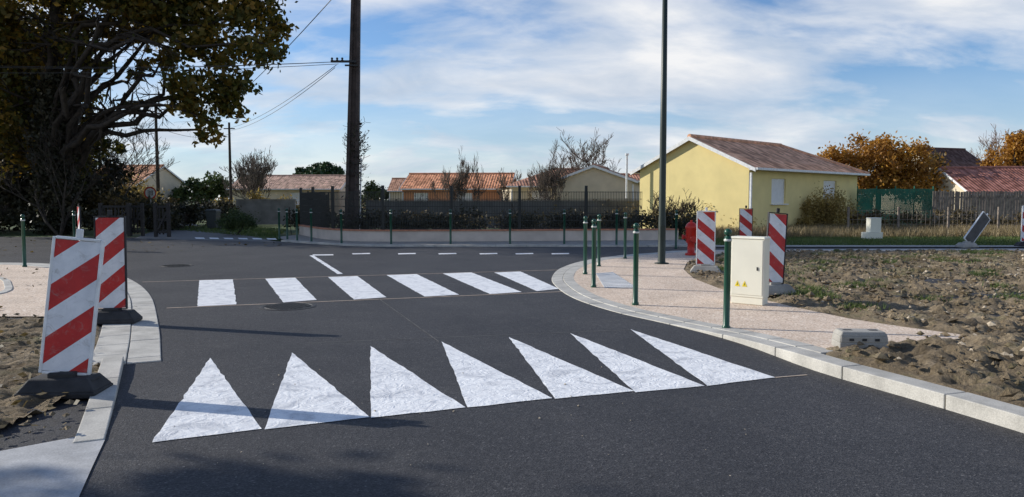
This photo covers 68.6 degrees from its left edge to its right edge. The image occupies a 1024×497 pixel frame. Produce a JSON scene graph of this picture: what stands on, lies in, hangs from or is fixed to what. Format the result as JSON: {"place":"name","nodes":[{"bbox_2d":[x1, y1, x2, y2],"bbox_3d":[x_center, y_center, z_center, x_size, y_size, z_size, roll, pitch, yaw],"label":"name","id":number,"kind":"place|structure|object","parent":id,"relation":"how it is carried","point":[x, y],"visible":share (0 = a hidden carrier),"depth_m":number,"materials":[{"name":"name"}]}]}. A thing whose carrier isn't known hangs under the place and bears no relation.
{"place":"outdoors","nodes":[
{"label":"outdoors","id":0,"kind":"place"},
{"bbox_2d":[0,265,98,315],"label":"pavement","id":1,"kind":"structure","parent":0,"point":[20,299],"depth_m":12.61,"materials":[{"name":"concrete"}]},
{"bbox_2d":[20,214,26,266],"bbox_3d":[-11.143,-0.155,17.139,0.100,1.250,0.100,1,4,14],"label":"bollard","id":2,"kind":"object","parent":1,"relation":"on","point":[22,216],"visible":0.94,"depth_m":17.11,"materials":[{"name":"metal"}]},
{"bbox_2d":[153,203,170,236],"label":"wooden gate","id":3,"kind":"structure","parent":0,"point":[156,219],"depth_m":30.95,"materials":[{"name":"brown wood"}]},
{"bbox_2d":[134,224,275,241],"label":"side street","id":4,"kind":"structure","parent":0,"point":[179,234],"depth_m":31.32,"materials":[{"name":"asphalt"}]},
{"bbox_2d":[130,203,144,235],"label":"wooden gate","id":5,"kind":"structure","parent":4,"relation":"on","point":[141,218],"depth_m":31.76,"materials":[{"name":"brown wood"}]},
{"bbox_2d":[205,209,220,228],"bbox_3d":[-15.299,-1.493,38.472,0.583,1.018,0.757,0,4,0],"label":"wheelie bin","id":6,"kind":"object","parent":4,"relation":"on","point":[212,215],"visible":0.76,"depth_m":38.18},
{"bbox_2d":[0,200,923,245],"bbox_3d":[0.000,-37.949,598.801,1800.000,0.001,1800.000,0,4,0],"label":"ground","id":7,"kind":"structure","parent":0,"point":[29,233],"depth_m":36.25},
{"bbox_2d":[0,317,99,428],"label":"dirt patch","id":8,"kind":"object","parent":7,"relation":"on","point":[14,359],"visible":0.2,"depth_m":6.79,"materials":[{"name":"soil"}]},
{"bbox_2d":[0,313,79,427],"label":"fallen leaves","id":9,"kind":"object","parent":8,"relation":"on","point":[22,374],"visible":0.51,"depth_m":6.37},
{"bbox_2d":[0,317,100,438],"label":"earth clods","id":10,"kind":"object","parent":8,"relation":"on","point":[70,401],"visible":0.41,"depth_m":5.60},
{"bbox_2d":[14,229,112,398],"bbox_3d":[-3.554,0.503,5.931,0.600,1.313,0.340,0,4,-4],"label":"hazard marker panel","id":11,"kind":"object","parent":8,"relation":"on","point":[70,316],"visible":1,"depth_m":5.95,"materials":[{"name":"white plastic"}]},
{"bbox_2d":[94,210,142,324],"bbox_3d":[-5.030,0.226,9.405,0.620,1.410,0.340,-1,4,-8],"label":"hazard marker panel","id":12,"kind":"object","parent":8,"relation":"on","point":[113,297],"visible":0.8,"depth_m":9.41,"materials":[{"name":"red plastic"}]},
{"bbox_2d":[0,102,120,235],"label":"bare tree","id":13,"kind":"object","parent":7,"relation":"on","point":[62,225],"visible":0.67,"depth_m":32.94,"materials":[{"name":"brown plant"}]},
{"bbox_2d":[0,201,123,233],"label":"hedge","id":14,"kind":"object","parent":7,"relation":"on","point":[12,218],"visible":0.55,"depth_m":33.73,"materials":[{"name":"green plant"}]},
{"bbox_2d":[0,263,130,364],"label":"kerb","id":15,"kind":"structure","parent":7,"relation":"on","point":[113,340],"depth_m":8.23,"materials":[{"name":"concrete"}]},
{"bbox_2d":[0,98,140,230],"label":"thicket","id":16,"kind":"object","parent":7,"relation":"on","point":[8,197],"visible":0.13,"depth_m":39.60,"materials":[{"name":"green plant"}]},
{"bbox_2d":[27,263,160,363],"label":"kerb","id":17,"kind":"structure","parent":7,"relation":"on","point":[145,345],"depth_m":8.90,"materials":[{"name":"concrete"}]},
{"bbox_2d":[98,203,130,235],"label":"wooden gate","id":18,"kind":"structure","parent":7,"relation":"on","point":[126,212],"depth_m":31.43,"materials":[{"name":"brown wood"}]},
{"bbox_2d":[76,136,159,227],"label":"bare tree","id":19,"kind":"object","parent":7,"relation":"on","point":[132,164],"visible":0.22,"depth_m":42.05,"materials":[{"name":"brown plant"}]},
{"bbox_2d":[80,190,179,229],"bbox_3d":[-20.732,-2.248,41.798,3.625,2.268,6.416,2,4,25],"label":"hedge","id":20,"kind":"object","parent":7,"relation":"on","point":[103,200],"visible":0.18,"depth_m":39.89,"materials":[{"name":"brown plant"}]},
{"bbox_2d":[99,171,169,203],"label":"yellow bush","id":21,"kind":"object","parent":7,"relation":"on","point":[139,190],"visible":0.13,"depth_m":47.06,"materials":[{"name":"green plant"}]},
{"bbox_2d":[94,107,179,196],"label":"bare tree","id":22,"kind":"object","parent":7,"relation":"on","point":[140,152],"visible":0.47,"depth_m":44.45,"materials":[{"name":"brown plant"}]},
{"bbox_2d":[0,0,299,234],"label":"oak tree","id":23,"kind":"object","parent":7,"relation":"on","point":[56,51],"visible":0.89,"depth_m":32.59,"materials":[{"name":"green plant"}]},
{"bbox_2d":[154,107,160,199],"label":"utility pole","id":24,"kind":"object","parent":7,"relation":"on","point":[157,164],"visible":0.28,"depth_m":51.64,"materials":[{"name":"brown wood"}]},
{"bbox_2d":[137,167,187,203],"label":"walls","id":25,"kind":"structure","parent":7,"relation":"on","point":[169,180],"depth_m":83.88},
{"bbox_2d":[135,193,241,231],"bbox_3d":[-17.642,-2.115,41.937,3.343,2.018,13.483,0,4,-3],"label":"hedge","id":26,"kind":"object","parent":7,"relation":"on","point":[185,214],"visible":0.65,"depth_m":39.47,"materials":[{"name":"green plant"}]},
{"bbox_2d":[168,170,236,203],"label":"background trees","id":27,"kind":"object","parent":7,"relation":"on","point":[212,187],"visible":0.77,"depth_m":83.54,"materials":[{"name":"green plant"}]},
{"bbox_2d":[173,224,284,238],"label":"grass verge blades","id":28,"kind":"object","parent":7,"relation":"on","point":[261,232],"visible":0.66,"depth_m":35.88,"materials":[{"name":"plant"}]},
{"bbox_2d":[224,122,234,202],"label":"utility pole","id":29,"kind":"object","parent":7,"relation":"on","point":[230,167],"visible":0.78,"depth_m":61.58,"materials":[{"name":"brown wood"}]},
{"bbox_2d":[214,207,260,234],"bbox_3d":[-11.878,-1.196,32.915,2.485,1.589,1.776,2,4,29],"label":"round bush","id":30,"kind":"object","parent":7,"relation":"on","point":[237,220],"visible":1,"depth_m":32.63,"materials":[{"name":"green plant"}]},
{"bbox_2d":[220,145,277,198],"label":"bare tree","id":31,"kind":"object","parent":7,"relation":"on","point":[253,179],"visible":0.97,"depth_m":68.84,"materials":[{"name":"grey plant"}]},
{"bbox_2d":[213,188,299,210],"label":"hedge","id":32,"kind":"object","parent":7,"relation":"on","point":[256,196],"visible":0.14,"depth_m":49.73,"materials":[{"name":"green plant"}]},
{"bbox_2d":[235,199,295,224],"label":"block wall","id":33,"kind":"structure","parent":7,"relation":"on","point":[267,210],"depth_m":45.84,"materials":[{"name":"concrete"}]},
{"bbox_2d":[232,184,345,214],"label":"walls","id":34,"kind":"structure","parent":7,"relation":"on","point":[275,194],"depth_m":74.81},
{"bbox_2d":[228,176,345,188],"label":"roof","id":35,"kind":"structure","parent":34,"relation":"on","point":[302,182],"depth_m":76.42,"materials":[{"name":"beige tile"}]},
{"bbox_2d":[282,207,344,234],"bbox_3d":[-9.493,-1.518,36.558,2.682,1.485,8.251,-1,4,-8],"label":"hedge","id":36,"kind":"object","parent":7,"relation":"on","point":[292,221],"visible":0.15,"depth_m":32.86,"materials":[{"name":"green plant"}]},
{"bbox_2d":[292,161,344,174],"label":"umbrella pine","id":37,"kind":"object","parent":7,"relation":"on","point":[324,168],"visible":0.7,"depth_m":93.61,"materials":[{"name":"green plant"}]},
{"bbox_2d":[331,0,371,228],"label":"utility pole","id":38,"kind":"object","parent":7,"relation":"on","point":[354,159],"visible":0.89,"depth_m":29.63,"materials":[{"name":"brown wood"}]},
{"bbox_2d":[0,0,335,137],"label":"overhead wires","id":39,"kind":"object","parent":38,"relation":"attached to","point":[227,69],"visible":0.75,"depth_m":30.20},
{"bbox_2d":[359,180,387,199],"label":"background trees","id":40,"kind":"object","parent":7,"relation":"on","point":[371,187],"visible":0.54,"depth_m":94.14,"materials":[{"name":"green plant"}]},
{"bbox_2d":[402,190,501,199],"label":"walls","id":41,"kind":"structure","parent":7,"relation":"on","point":[445,192],"depth_m":65.92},
{"bbox_2d":[399,174,515,188],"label":"roof","id":42,"kind":"structure","parent":41,"relation":"on","point":[417,181],"depth_m":67.63,"materials":[{"name":"orange tile"}]},
{"bbox_2d":[430,147,487,199],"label":"bare tree","id":43,"kind":"object","parent":7,"relation":"on","point":[462,178],"visible":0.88,"depth_m":47.71,"materials":[{"name":"brown plant"}]},
{"bbox_2d":[281,240,686,246],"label":"kerb","id":44,"kind":"structure","parent":7,"relation":"on","point":[338,244],"depth_m":24.60,"materials":[{"name":"concrete"}]},
{"bbox_2d":[299,226,677,241],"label":"wall","id":45,"kind":"structure","parent":7,"relation":"on","point":[408,236],"depth_m":27.12,"materials":[{"name":"concrete"}]},
{"bbox_2d":[298,225,678,230],"bbox_3d":[-2.052,-0.732,28.119,15.976,0.048,4.276,1,4,16],"label":"coping","id":46,"kind":"object","parent":45,"relation":"on","point":[325,228],"visible":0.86,"depth_m":27.06,"materials":[{"name":"concrete"}]},
{"bbox_2d":[299,185,641,229],"bbox_3d":[-2.761,-1.550,28.150,14.633,1.580,3.927,1,4,18],"label":"wire fence","id":47,"kind":"object","parent":46,"relation":"on","point":[313,200],"visible":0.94,"depth_m":27.25,"materials":[{"name":"metal"}]},
{"bbox_2d":[365,200,639,227],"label":"block wall","id":48,"kind":"structure","parent":7,"relation":"on","point":[487,204],"depth_m":39.84,"materials":[{"name":"concrete"}]},
{"bbox_2d":[493,167,526,199],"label":"bare tree","id":49,"kind":"object","parent":7,"relation":"on","point":[504,187],"visible":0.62,"depth_m":59.26,"materials":[{"name":"brown plant"}]},
{"bbox_2d":[328,201,696,236],"bbox_3d":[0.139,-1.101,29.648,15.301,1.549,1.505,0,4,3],"label":"hedge","id":50,"kind":"object","parent":7,"relation":"on","point":[671,224],"visible":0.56,"depth_m":29.50,"materials":[{"name":"green plant"}]},
{"bbox_2d":[502,187,556,199],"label":"walls","id":51,"kind":"structure","parent":7,"relation":"on","point":[523,189],"depth_m":57.62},
{"bbox_2d":[527,158,560,199],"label":"bare tree","id":52,"kind":"object","parent":7,"relation":"on","point":[544,185],"visible":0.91,"depth_m":44.26,"materials":[{"name":"brown plant"}]},
{"bbox_2d":[527,140,568,199],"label":"bare tree","id":53,"kind":"object","parent":7,"relation":"on","point":[560,182],"visible":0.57,"depth_m":51.81,"materials":[{"name":"grey plant"}]},
{"bbox_2d":[550,127,623,174],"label":"bare tree","id":54,"kind":"object","parent":7,"relation":"on","point":[583,160],"visible":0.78,"depth_m":59.21,"materials":[{"name":"grey plant"}]},
{"bbox_2d":[557,167,639,199],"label":"walls","id":55,"kind":"structure","parent":7,"relation":"on","point":[594,180],"depth_m":53.41,"materials":[{"name":"paint"}]},
{"bbox_2d":[561,165,639,199],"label":"gutter and trim","id":56,"kind":"object","parent":55,"relation":"attached to","point":[602,169],"visible":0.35,"depth_m":52.95,"materials":[{"name":"white plastic"}]},
{"bbox_2d":[646,190,680,224],"bbox_3d":[6.257,-1.407,31.349,1.709,2.059,1.772,0,4,0],"label":"bare shrub","id":57,"kind":"object","parent":7,"relation":"on","point":[656,203],"visible":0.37,"depth_m":31.18,"materials":[{"name":"brown plant"}]},
{"bbox_2d":[656,188,703,234],"bbox_3d":[7.354,-1.549,32.435,2.056,2.179,1.491,0,4,0],"label":"bare shrub","id":58,"kind":"object","parent":7,"relation":"on","point":[686,205],"visible":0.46,"depth_m":32.43,"materials":[{"name":"brown plant"}]},
{"bbox_2d":[639,141,856,231],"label":"walls","id":59,"kind":"structure","parent":7,"relation":"on","point":[719,183],"depth_m":34.97,"materials":[{"name":"paint"}]},
{"bbox_2d":[629,136,870,207],"bbox_3d":[12.675,-3.250,39.171,12.350,4.460,6.940,-4,5,-43],"label":"gutter and trim","id":60,"kind":"object","parent":59,"relation":"attached to","point":[689,138],"visible":0.72,"depth_m":34.59,"materials":[{"name":"white plastic"}]},
{"bbox_2d":[635,137,865,175],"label":"roof","id":61,"kind":"structure","parent":59,"relation":"on","point":[764,156],"depth_m":36.69,"materials":[{"name":"red tile"}]},
{"bbox_2d":[687,134,868,173],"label":"ridge tiles","id":62,"kind":"object","parent":61,"relation":"on","point":[746,141],"visible":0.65,"depth_m":39.50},
{"bbox_2d":[770,179,834,204],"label":"window frames","id":63,"kind":"structure","parent":59,"relation":"attached to","point":[783,188],"depth_m":35.35,"materials":[{"name":"white plastic"}]},
{"bbox_2d":[771,181,833,203],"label":"roller shutters","id":64,"kind":"object","parent":63,"relation":"attached to","point":[776,194],"visible":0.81,"depth_m":35.10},
{"bbox_2d":[796,183,861,227],"bbox_3d":[15.416,-1.808,36.649,3.313,3.010,4.058,2,4,33],"label":"yellow bush","id":65,"kind":"object","parent":7,"relation":"on","point":[827,211],"visible":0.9,"depth_m":35.99,"materials":[{"name":"green plant"}]},
{"bbox_2d":[815,129,960,212],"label":"autumn tree","id":66,"kind":"object","parent":7,"relation":"on","point":[899,167],"visible":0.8,"depth_m":56.59,"materials":[{"name":"orange plant"}]},
{"bbox_2d":[881,158,929,213],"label":"walls","id":67,"kind":"structure","parent":7,"relation":"on","point":[883,203],"depth_m":81.12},
{"bbox_2d":[919,149,981,165],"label":"roof","id":68,"kind":"structure","parent":67,"relation":"on","point":[960,157],"depth_m":78.58,"materials":[{"name":"brown tile"}]},
{"bbox_2d":[841,204,1020,227],"bbox_3d":[24.106,-1.438,36.049,17.041,1.363,1.550,0,4,0],"label":"hedge","id":69,"kind":"object","parent":7,"relation":"on","point":[957,212],"visible":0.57,"depth_m":35.90,"materials":[{"name":"brown plant"}]},
{"bbox_2d":[915,171,1020,218],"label":"walls","id":70,"kind":"structure","parent":7,"relation":"on","point":[952,187],"depth_m":55.09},
{"bbox_2d":[935,168,1023,193],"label":"roof","id":71,"kind":"structure","parent":70,"relation":"on","point":[1010,180],"depth_m":54.03,"materials":[{"name":"red tile"}]},
{"bbox_2d":[939,166,1023,167],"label":"ridge tiles","id":72,"kind":"object","parent":71,"relation":"on","point":[982,167],"visible":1,"depth_m":55.72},
{"bbox_2d":[932,190,1023,227],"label":"wooden fence","id":73,"kind":"object","parent":7,"relation":"on","point":[1013,200],"visible":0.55,"depth_m":37.92,"materials":[{"name":"grey wood"}]},
{"bbox_2d":[969,125,1008,159],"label":"bare tree","id":74,"kind":"object","parent":7,"relation":"on","point":[992,142],"visible":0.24,"depth_m":84.58,"materials":[{"name":"grey plant"}]},
{"bbox_2d":[975,129,1023,165],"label":"autumn tree","id":75,"kind":"object","parent":7,"relation":"on","point":[1012,153],"visible":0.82,"depth_m":65.79,"materials":[{"name":"orange plant"}]},
{"bbox_2d":[281,234,686,244],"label":"pavement","id":76,"kind":"structure","parent":0,"point":[603,242],"depth_m":26.22,"materials":[{"name":"concrete"}]},
{"bbox_2d":[0,237,1023,496],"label":"road","id":77,"kind":"structure","parent":0,"point":[806,433],"depth_m":5.51,"materials":[{"name":"asphalt"}]},
{"bbox_2d":[0,437,104,496],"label":"concrete apron","id":78,"kind":"object","parent":77,"relation":"on","point":[60,468],"visible":1,"depth_m":4.36,"materials":[{"name":"concrete"}]},
{"bbox_2d":[73,356,123,442],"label":"kerb","id":79,"kind":"structure","parent":77,"relation":"on","point":[95,422],"depth_m":5.55,"materials":[{"name":"concrete"}]},
{"bbox_2d":[259,302,315,310],"bbox_3d":[-3.271,0.852,10.966,0.800,0.034,0.800,0,4,0],"label":"manhole cover","id":80,"kind":"object","parent":77,"relation":"on","point":[285,306],"visible":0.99,"depth_m":10.89,"materials":[{"name":"metal"}]},
{"bbox_2d":[197,271,557,305],"bbox_3d":[-2.397,0.670,13.588,6.456,0.001,3.782,-1,4,-17],"label":"crosswalk marking","id":81,"kind":"object","parent":77,"relation":"on","point":[215,292],"visible":1,"depth_m":13.44,"materials":[{"name":"paint"}]},
{"bbox_2d":[310,253,568,273],"bbox_3d":[-1.994,0.330,18.740,7.288,0.001,6.134,0,4,0],"label":"dashed line marking","id":82,"kind":"object","parent":77,"relation":"on","point":[326,265],"visible":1,"depth_m":21.17,"materials":[{"name":"paint"}]},
{"bbox_2d":[152,330,772,441],"bbox_3d":[-0.455,1.108,6.963,4.977,0.001,2.696,-1,4,-20],"label":"raised table triangle marking","id":83,"kind":"object","parent":77,"relation":"on","point":[211,403],"visible":1,"depth_m":6.26,"materials":[{"name":"paint"}]},
{"bbox_2d":[152,270,806,377],"bbox_3d":[-1.417,0.863,10.679,8.628,0.001,9.999,-1,4,-17],"label":"resin joint line","id":84,"kind":"object","parent":77,"relation":"on","point":[392,298],"visible":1,"depth_m":12.07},
{"bbox_2d":[563,249,960,353],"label":"kerb","id":85,"kind":"structure","parent":77,"relation":"on","point":[569,280],"depth_m":10.19,"materials":[{"name":"concrete"}]},
{"bbox_2d":[552,249,1023,432],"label":"kerb","id":86,"kind":"structure","parent":77,"relation":"on","point":[999,413],"depth_m":6.34,"materials":[{"name":"concrete"}]},
{"bbox_2d":[954,211,989,247],"bbox_3d":[14.622,-0.611,23.731,1.239,1.130,0.340,-1,4,-18],"label":"hazard marker panel","id":87,"kind":"object","parent":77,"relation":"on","point":[976,229],"visible":1,"depth_m":23.72,"materials":[{"name":"grey plastic"}]},
{"bbox_2d":[21,0,1023,199],"label":"sky","id":88,"kind":"structure","parent":0,"point":[498,81],"materials":[{"name":"blue"}]},
{"bbox_2d":[574,249,1023,347],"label":"pavement","id":89,"kind":"structure","parent":0,"point":[673,287],"depth_m":10.87,"materials":[{"name":"concrete"}]},
{"bbox_2d":[583,216,587,273],"bbox_3d":[1.513,-0.047,15.496,0.100,1.250,0.100,0,4,-6],"label":"bollard","id":90,"kind":"object","parent":89,"relation":"on","point":[585,222],"visible":0.94,"depth_m":15.47,"materials":[{"name":"metal"}]},
{"bbox_2d":[591,219,596,287],"bbox_3d":[1.438,0.105,13.195,0.100,1.250,0.100,1,4,21],"label":"bollard","id":91,"kind":"object","parent":89,"relation":"on","point":[594,227],"visible":0.96,"depth_m":13.16,"materials":[{"name":"metal"}]},
{"bbox_2d":[597,214,600,265],"bbox_3d":[2.006,-0.167,17.306,0.100,1.250,0.100,-1,4,-9],"label":"bollard","id":92,"kind":"object","parent":89,"relation":"on","point":[599,241],"visible":0.93,"depth_m":17.28,"materials":[{"name":"metal"}]},
{"bbox_2d":[596,272,632,287],"bbox_3d":[1.894,0.587,14.524,0.570,0.012,2.817,0,4,0],"label":"tactile paving strip","id":93,"kind":"object","parent":89,"relation":"on","point":[610,279],"visible":0.99,"depth_m":14.09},
{"bbox_2d":[632,223,638,304],"bbox_3d":[1.812,0.251,10.989,0.100,1.250,0.100,2,4,26],"label":"bollard","id":94,"kind":"object","parent":89,"relation":"on","point":[635,260],"visible":0.97,"depth_m":10.96,"materials":[{"name":"metal"}]},
{"bbox_2d":[654,0,668,263],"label":"street lamp","id":95,"kind":"object","parent":89,"relation":"on","point":[662,198],"visible":1,"depth_m":17.80,"materials":[{"name":"metal"}]},
{"bbox_2d":[682,220,696,254],"bbox_3d":[4.949,-0.297,20.688,0.500,0.965,0.435,0,4,0],"label":"fire hydrant","id":96,"kind":"object","parent":89,"relation":"on","point":[691,229],"visible":0.91,"depth_m":20.63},
{"bbox_2d":[722,229,731,327],"bbox_3d":[2.560,0.386,8.939,0.100,1.250,0.100,-1,4,-17],"label":"bollard","id":97,"kind":"object","parent":89,"relation":"on","point":[727,275],"visible":0.9,"depth_m":8.91,"materials":[{"name":"metal"}]},
{"bbox_2d":[730,236,770,304],"bbox_3d":[3.523,0.319,11.123,0.526,0.996,0.250,3,5,40],"label":"electrical cabinet","id":98,"kind":"object","parent":89,"relation":"on","point":[750,257],"visible":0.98,"depth_m":11.02,"materials":[{"name":"beige paint"}]},
{"bbox_2d":[678,235,1020,244],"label":"verge grass","id":99,"kind":"structure","parent":0,"point":[920,240],"depth_m":27.15,"materials":[{"name":"plant"}]},
{"bbox_2d":[861,217,882,238],"bbox_3d":[13.983,-0.777,29.157,0.660,0.845,0.400,-1,4,-11],"label":"utility box","id":100,"kind":"object","parent":99,"relation":"on","point":[873,227],"visible":0.91,"depth_m":29.02,"materials":[{"name":"beige paint"}]},
{"bbox_2d":[856,186,933,226],"bbox_3d":[20.402,-2.186,39.972,4.095,2.270,0.163,0,4,0],"label":"green screen fence","id":101,"kind":"object","parent":99,"relation":"on","point":[924,205],"visible":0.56,"depth_m":39.92,"materials":[{"name":"fabric"}]},
{"bbox_2d":[847,207,1021,229],"bbox_3d":[23.253,-1.218,32.992,17.045,1.220,0.080,0,4,0],"label":"wire fence","id":102,"kind":"object","parent":99,"relation":"on","point":[948,219],"visible":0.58,"depth_m":32.98,"materials":[{"name":"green metal"}]},
{"bbox_2d":[683,222,1020,238],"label":"dry grass","id":103,"kind":"structure","parent":0,"point":[908,230],"depth_m":30.89,"materials":[{"name":"plant"}]},
{"bbox_2d":[684,248,1023,406],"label":"dirt field","id":104,"kind":"structure","parent":0,"point":[987,383],"depth_m":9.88,"materials":[{"name":"soil"}]},
{"bbox_2d":[690,207,720,272],"bbox_3d":[4.069,-0.175,15.764,0.620,1.370,0.340,1,4,14],"label":"hazard marker panel","id":105,"kind":"object","parent":104,"relation":"on","point":[705,239],"visible":0.98,"depth_m":15.74,"materials":[{"name":"red plastic"}]},
{"bbox_2d":[739,205,752,235],"bbox_3d":[6.374,-0.487,20.488,0.620,1.370,0.340,1,4,10],"label":"hazard marker panel","id":106,"kind":"object","parent":104,"relation":"on","point":[746,220],"visible":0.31,"depth_m":20.46,"materials":[{"name":"multicoloured plastic"}]},
{"bbox_2d":[766,208,795,294],"bbox_3d":[4.175,0.040,11.957,0.620,1.363,0.340,-1,4,-18],"label":"hazard marker panel","id":107,"kind":"object","parent":104,"relation":"on","point":[777,223],"visible":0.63,"depth_m":12.00,"materials":[{"name":"red plastic"}]},
{"bbox_2d":[691,249,1023,360],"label":"field stones","id":108,"kind":"object","parent":104,"relation":"on","point":[990,323],"visible":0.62,"depth_m":12.56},
{"bbox_2d":[831,328,888,348],"bbox_3d":[3.409,0.885,7.361,0.460,0.179,0.247,0,4,4],"label":"concrete ballast block","id":109,"kind":"object","parent":104,"relation":"on","point":[843,337],"depth_m":7.26,"materials":[{"name":"grey concrete"}]},
{"bbox_2d":[717,249,1023,310],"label":"weed tufts","id":110,"kind":"object","parent":104,"relation":"on","point":[821,294],"visible":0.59,"depth_m":13.14,"materials":[{"name":"green plant"}]},
{"bbox_2d":[784,252,1022,325],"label":"dry weed tufts","id":111,"kind":"object","parent":104,"relation":"on","point":[832,254],"visible":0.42,"depth_m":18.67,"materials":[{"name":"brown plant"}]},
{"bbox_2d":[715,245,1022,246],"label":"pavement","id":112,"kind":"structure","parent":0,"point":[888,246],"depth_m":24.33,"materials":[{"name":"concrete"}]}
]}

